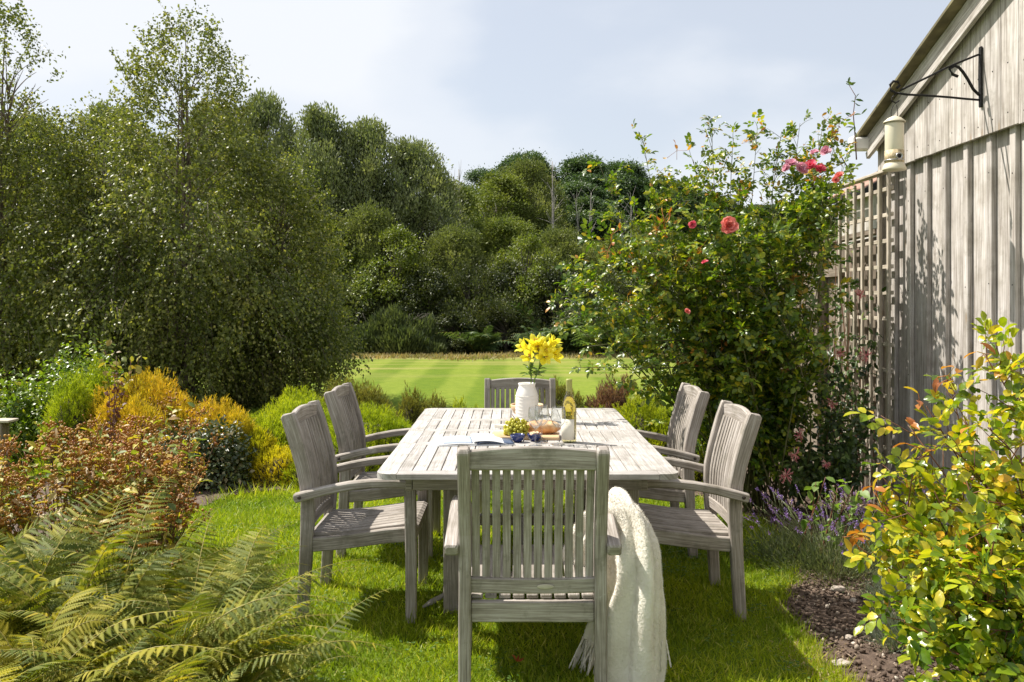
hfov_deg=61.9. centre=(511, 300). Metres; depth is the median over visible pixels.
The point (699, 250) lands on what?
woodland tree
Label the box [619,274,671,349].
scrub bush
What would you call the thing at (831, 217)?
woodland tree
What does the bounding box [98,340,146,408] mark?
flowering shrub
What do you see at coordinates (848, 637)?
stone
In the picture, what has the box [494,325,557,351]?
bracken
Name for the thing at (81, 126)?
birch tree
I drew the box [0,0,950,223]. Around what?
sky
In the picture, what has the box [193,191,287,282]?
woodland tree
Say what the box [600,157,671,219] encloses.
woodland tree
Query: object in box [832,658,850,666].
stone
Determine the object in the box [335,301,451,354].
gorse bush
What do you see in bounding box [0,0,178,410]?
birch tree
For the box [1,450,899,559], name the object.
heather bed
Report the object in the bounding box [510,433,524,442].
bowl
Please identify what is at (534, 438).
bowl
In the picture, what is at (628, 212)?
dead tree
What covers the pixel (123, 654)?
fern
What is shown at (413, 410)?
heather
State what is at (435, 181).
woodland tree
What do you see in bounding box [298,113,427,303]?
woodland tree
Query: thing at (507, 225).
woodland tree
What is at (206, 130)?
woodland tree
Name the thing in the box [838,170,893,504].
trellis
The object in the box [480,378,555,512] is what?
garden armchair
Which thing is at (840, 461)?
honeysuckle
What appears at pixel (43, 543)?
fern
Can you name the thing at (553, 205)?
dead tree
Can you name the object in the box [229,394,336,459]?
heather
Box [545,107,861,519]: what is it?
climbing rose
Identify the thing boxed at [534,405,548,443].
wine glass
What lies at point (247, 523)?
lawn grass
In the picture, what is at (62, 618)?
fern
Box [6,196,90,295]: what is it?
woodland tree
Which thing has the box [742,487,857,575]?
lavender
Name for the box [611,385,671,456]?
shrub
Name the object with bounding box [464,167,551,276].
woodland tree
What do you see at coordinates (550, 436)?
chopping board
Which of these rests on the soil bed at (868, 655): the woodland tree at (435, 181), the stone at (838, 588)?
the stone at (838, 588)
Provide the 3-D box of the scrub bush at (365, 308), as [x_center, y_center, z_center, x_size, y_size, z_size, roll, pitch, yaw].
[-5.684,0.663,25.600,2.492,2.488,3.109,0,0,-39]
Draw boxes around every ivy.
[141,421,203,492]
[175,413,258,493]
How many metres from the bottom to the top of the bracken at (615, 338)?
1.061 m
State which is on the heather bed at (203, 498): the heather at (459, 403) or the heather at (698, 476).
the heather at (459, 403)
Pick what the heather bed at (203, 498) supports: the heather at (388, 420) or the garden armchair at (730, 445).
the heather at (388, 420)
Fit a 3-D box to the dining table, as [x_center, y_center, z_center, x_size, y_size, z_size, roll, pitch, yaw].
[0.059,1.090,4.515,1.248,0.780,2.130,0,0,0]
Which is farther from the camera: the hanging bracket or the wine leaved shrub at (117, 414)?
the wine leaved shrub at (117, 414)
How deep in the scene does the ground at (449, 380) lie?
6.32 m
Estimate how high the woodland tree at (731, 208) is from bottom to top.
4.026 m
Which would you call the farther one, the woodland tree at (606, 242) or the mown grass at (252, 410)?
the woodland tree at (606, 242)
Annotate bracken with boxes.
[438,322,518,352]
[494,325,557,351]
[504,301,594,331]
[516,320,594,353]
[545,296,628,352]
[552,311,621,354]
[599,298,665,338]
[603,322,628,353]
[627,324,677,349]
[627,324,685,349]
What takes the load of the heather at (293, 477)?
on the heather bed at (203, 498)
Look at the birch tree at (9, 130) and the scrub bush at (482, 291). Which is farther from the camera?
the scrub bush at (482, 291)
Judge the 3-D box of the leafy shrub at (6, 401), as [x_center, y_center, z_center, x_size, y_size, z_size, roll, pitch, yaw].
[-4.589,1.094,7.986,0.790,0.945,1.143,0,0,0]
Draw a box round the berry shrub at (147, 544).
[67,484,181,586]
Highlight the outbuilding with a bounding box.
[828,171,876,242]
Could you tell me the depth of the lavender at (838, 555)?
4.49 m
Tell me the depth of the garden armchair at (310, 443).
3.88 m
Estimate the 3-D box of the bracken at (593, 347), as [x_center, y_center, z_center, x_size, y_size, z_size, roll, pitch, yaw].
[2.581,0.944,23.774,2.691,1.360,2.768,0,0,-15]
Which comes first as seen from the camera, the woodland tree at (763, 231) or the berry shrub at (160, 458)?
the berry shrub at (160, 458)
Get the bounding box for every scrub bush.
[298,286,373,349]
[342,269,403,323]
[394,264,472,351]
[423,259,509,349]
[427,309,501,353]
[463,292,551,353]
[465,253,552,348]
[503,259,598,351]
[549,263,631,351]
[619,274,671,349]
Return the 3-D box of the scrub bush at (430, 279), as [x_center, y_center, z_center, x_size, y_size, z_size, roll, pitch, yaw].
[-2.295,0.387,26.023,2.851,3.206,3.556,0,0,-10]
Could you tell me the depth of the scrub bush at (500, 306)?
25.31 m
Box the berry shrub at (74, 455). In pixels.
[0,413,169,574]
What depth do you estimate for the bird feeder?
4.76 m
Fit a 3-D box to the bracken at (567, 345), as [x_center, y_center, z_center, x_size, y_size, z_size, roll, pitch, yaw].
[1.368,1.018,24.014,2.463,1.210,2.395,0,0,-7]
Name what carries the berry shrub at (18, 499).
on the ground at (449, 380)
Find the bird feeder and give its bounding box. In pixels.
[882,105,906,171]
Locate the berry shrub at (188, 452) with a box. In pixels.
[78,391,225,552]
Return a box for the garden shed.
[848,0,1023,531]
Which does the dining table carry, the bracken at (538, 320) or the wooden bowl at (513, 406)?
the wooden bowl at (513, 406)
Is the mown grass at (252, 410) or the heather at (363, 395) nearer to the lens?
the heather at (363, 395)
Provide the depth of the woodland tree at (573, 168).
57.32 m
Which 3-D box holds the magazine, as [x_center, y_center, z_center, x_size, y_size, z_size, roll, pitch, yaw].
[-0.187,0.687,4.242,0.385,0.023,0.255,0,0,-6]
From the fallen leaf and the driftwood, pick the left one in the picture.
the driftwood
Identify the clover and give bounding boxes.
[183,490,828,681]
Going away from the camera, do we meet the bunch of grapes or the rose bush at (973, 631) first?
the rose bush at (973, 631)
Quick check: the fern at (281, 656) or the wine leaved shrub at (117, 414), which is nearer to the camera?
the fern at (281, 656)
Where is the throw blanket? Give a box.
[563,486,670,681]
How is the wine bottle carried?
on the dining table
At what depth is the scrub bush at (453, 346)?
24.68 m
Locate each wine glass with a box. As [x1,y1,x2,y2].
[528,407,542,445]
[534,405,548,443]
[551,406,565,445]
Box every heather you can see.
[33,353,119,475]
[73,366,201,478]
[88,395,124,476]
[187,394,258,479]
[226,425,295,486]
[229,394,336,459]
[265,383,327,415]
[272,458,338,487]
[320,372,395,422]
[329,401,411,482]
[395,382,446,426]
[451,393,490,427]
[539,374,590,407]
[582,372,646,412]
[662,438,704,481]
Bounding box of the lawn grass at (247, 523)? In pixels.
[0,469,877,681]
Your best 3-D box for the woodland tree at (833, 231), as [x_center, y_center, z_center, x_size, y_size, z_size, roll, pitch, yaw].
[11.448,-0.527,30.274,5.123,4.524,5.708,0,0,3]
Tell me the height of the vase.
0.219 m
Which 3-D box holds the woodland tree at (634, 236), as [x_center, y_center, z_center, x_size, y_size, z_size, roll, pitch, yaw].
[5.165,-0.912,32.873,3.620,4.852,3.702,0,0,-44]
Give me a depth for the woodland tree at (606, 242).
29.27 m
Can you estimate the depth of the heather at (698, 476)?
7.07 m
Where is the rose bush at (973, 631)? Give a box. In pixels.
[843,311,1023,681]
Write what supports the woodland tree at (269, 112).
on the ground at (449, 380)
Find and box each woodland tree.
[2,110,71,208]
[2,159,26,215]
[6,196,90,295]
[17,99,159,301]
[98,176,167,282]
[153,98,241,235]
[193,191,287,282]
[201,87,313,238]
[240,178,318,275]
[251,100,392,266]
[284,213,372,313]
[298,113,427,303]
[323,198,435,321]
[339,223,443,316]
[371,134,479,295]
[397,220,513,332]
[423,179,502,257]
[463,163,505,222]
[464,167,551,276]
[466,210,563,319]
[474,153,579,258]
[478,147,566,208]
[482,229,570,346]
[509,222,630,322]
[540,175,646,263]
[544,149,641,217]
[562,233,664,304]
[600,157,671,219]
[602,216,654,270]
[606,227,700,308]
[629,176,721,247]
[667,228,757,289]
[679,197,763,239]
[731,202,792,235]
[748,220,793,254]
[802,206,837,244]
[819,224,837,245]
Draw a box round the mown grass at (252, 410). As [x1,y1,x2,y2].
[14,406,672,440]
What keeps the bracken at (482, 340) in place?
on the ground at (449, 380)
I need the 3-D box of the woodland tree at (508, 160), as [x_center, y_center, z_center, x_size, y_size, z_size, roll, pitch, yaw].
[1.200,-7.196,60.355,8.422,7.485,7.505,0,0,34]
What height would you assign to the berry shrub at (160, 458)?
0.820 m
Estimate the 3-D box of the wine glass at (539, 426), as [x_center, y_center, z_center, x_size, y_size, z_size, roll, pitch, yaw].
[0.113,0.607,4.120,0.073,0.185,0.073,0,0,0]
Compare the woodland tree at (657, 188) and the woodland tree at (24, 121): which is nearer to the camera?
the woodland tree at (24, 121)
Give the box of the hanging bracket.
[889,46,982,107]
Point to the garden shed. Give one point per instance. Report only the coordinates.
(957, 226)
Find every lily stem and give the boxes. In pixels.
[515,333,550,383]
[528,334,562,382]
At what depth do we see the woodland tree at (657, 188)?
57.88 m
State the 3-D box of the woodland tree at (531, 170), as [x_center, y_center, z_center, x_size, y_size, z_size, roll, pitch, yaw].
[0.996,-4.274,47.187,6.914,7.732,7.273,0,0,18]
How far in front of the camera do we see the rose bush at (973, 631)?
2.18 m
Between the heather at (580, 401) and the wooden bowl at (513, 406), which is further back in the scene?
the heather at (580, 401)
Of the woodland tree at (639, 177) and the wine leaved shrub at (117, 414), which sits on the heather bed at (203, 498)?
the wine leaved shrub at (117, 414)
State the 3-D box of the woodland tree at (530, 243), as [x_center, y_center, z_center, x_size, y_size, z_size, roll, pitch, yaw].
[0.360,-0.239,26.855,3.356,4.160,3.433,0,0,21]
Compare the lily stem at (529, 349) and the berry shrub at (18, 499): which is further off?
the lily stem at (529, 349)
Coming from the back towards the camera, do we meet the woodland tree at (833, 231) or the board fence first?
the woodland tree at (833, 231)
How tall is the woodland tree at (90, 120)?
9.502 m
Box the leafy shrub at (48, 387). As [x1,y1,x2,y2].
[11,331,134,470]
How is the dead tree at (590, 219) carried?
on the ground at (449, 380)
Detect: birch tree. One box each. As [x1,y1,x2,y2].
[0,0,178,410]
[0,0,362,410]
[0,92,222,390]
[174,146,373,408]
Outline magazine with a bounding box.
[435,433,514,446]
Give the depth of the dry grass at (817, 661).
3.41 m
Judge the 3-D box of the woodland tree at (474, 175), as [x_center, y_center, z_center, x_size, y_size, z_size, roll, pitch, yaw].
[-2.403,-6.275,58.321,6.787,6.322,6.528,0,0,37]
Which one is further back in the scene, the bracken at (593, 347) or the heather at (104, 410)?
the bracken at (593, 347)
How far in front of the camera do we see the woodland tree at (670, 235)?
29.43 m
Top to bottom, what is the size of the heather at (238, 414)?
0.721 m
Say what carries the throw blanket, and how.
on the garden armchair at (485, 567)
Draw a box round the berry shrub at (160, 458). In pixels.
[57,429,212,584]
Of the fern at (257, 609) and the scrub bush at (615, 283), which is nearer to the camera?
the fern at (257, 609)
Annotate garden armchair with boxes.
[281,400,428,623]
[324,382,440,558]
[444,445,621,681]
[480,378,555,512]
[609,382,709,557]
[626,400,761,621]
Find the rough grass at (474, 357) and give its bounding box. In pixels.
[351,348,680,361]
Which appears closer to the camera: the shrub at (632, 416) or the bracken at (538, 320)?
the shrub at (632, 416)
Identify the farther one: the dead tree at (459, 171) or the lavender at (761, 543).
the dead tree at (459, 171)
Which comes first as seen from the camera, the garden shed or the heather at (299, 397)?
the garden shed
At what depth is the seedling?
4.62 m
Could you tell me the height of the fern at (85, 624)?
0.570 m
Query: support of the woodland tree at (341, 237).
on the ground at (449, 380)
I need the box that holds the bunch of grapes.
[503,414,529,435]
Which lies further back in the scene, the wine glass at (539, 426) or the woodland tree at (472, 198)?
the woodland tree at (472, 198)
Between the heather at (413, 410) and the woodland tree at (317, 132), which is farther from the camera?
the woodland tree at (317, 132)
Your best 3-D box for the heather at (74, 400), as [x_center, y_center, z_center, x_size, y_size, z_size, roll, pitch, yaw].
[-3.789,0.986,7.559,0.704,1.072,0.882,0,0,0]
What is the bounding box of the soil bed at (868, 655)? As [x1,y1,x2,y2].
[695,476,959,681]
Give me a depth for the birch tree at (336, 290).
12.43 m
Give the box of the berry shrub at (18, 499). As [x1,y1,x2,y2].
[0,434,53,568]
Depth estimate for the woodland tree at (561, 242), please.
28.45 m
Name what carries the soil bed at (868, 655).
on the ground at (449, 380)
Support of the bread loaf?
on the chopping board
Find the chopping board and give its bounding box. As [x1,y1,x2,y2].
[492,431,559,439]
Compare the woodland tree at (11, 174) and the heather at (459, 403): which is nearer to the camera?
the heather at (459, 403)
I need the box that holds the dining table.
[377,408,677,614]
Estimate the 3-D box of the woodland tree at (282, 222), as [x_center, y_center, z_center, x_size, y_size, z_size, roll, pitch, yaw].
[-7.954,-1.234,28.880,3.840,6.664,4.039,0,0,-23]
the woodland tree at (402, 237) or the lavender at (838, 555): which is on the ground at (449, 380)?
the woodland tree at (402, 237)
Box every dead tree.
[452,169,463,224]
[539,161,563,228]
[568,179,593,244]
[615,186,635,239]
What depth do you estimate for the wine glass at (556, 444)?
4.14 m
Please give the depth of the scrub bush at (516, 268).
26.29 m
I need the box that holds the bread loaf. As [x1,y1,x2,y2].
[527,420,560,433]
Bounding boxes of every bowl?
[510,403,542,414]
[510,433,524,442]
[527,433,541,441]
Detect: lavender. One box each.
[742,483,907,596]
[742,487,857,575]
[822,479,924,567]
[856,550,916,606]
[859,576,930,655]
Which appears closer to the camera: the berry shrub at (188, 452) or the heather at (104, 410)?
the berry shrub at (188, 452)
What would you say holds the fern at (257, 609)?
on the ground at (449, 380)
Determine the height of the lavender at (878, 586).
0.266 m
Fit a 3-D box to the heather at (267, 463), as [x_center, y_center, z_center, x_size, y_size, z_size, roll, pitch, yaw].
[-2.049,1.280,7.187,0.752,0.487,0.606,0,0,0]
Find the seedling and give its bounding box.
[795,477,874,570]
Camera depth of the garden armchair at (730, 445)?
3.89 m
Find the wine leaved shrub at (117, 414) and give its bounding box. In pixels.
[102,372,127,457]
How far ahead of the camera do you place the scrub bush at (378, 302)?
25.96 m
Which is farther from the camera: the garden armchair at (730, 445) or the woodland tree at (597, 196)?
the woodland tree at (597, 196)
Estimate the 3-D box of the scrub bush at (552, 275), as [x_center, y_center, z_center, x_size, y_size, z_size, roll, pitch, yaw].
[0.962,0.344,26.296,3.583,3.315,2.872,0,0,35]
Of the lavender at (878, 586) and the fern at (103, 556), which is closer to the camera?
the fern at (103, 556)
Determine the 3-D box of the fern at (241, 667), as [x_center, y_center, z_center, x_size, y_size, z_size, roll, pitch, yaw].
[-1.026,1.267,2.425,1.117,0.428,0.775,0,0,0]
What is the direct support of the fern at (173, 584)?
on the ground at (449, 380)
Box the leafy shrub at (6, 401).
[0,368,51,470]
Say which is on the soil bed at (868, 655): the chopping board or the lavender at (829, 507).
the lavender at (829, 507)
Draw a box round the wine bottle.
[562,379,575,442]
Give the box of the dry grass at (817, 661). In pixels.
[758,627,887,681]
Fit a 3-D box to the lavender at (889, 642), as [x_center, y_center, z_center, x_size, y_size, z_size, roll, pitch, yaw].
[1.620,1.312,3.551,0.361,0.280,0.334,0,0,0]
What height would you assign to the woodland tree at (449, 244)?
4.633 m
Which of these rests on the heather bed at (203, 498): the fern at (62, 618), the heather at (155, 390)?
the heather at (155, 390)
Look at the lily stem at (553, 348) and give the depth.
4.96 m
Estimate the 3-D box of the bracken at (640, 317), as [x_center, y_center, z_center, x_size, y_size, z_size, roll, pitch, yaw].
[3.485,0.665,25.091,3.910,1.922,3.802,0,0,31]
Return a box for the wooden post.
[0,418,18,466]
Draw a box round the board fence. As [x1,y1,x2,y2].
[712,228,879,505]
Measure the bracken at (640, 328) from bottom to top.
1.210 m
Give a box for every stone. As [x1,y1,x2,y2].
[830,585,845,592]
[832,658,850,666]
[845,634,853,640]
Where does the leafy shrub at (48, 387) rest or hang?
on the ground at (449, 380)
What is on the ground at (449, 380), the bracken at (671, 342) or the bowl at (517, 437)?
the bracken at (671, 342)
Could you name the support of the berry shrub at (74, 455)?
on the ground at (449, 380)
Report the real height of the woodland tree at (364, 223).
5.388 m
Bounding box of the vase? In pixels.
[515,382,538,421]
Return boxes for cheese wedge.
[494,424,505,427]
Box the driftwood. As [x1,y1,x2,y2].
[423,593,442,607]
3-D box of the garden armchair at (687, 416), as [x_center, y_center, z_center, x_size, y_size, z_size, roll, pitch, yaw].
[0.788,0.979,5.060,0.651,0.945,0.636,0,0,0]
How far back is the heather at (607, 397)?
8.18 m
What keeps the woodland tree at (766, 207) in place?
on the ground at (449, 380)
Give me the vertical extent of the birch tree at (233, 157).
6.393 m
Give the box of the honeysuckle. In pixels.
[767,77,886,509]
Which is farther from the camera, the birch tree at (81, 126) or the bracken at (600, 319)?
the bracken at (600, 319)
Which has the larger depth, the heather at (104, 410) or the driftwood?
the heather at (104, 410)
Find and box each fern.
[0,475,182,637]
[0,475,285,666]
[0,512,366,681]
[0,552,402,681]
[0,585,327,681]
[0,592,258,681]
[0,611,323,681]
[12,506,324,639]
[123,656,364,681]
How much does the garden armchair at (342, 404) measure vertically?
0.945 m
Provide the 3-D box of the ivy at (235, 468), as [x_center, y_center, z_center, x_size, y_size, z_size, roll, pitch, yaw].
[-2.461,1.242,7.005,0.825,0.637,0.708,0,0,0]
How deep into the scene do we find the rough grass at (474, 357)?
22.90 m
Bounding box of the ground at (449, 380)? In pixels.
[3,234,948,681]
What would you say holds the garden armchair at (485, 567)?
on the ground at (449, 380)
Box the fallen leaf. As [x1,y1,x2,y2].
[512,655,523,661]

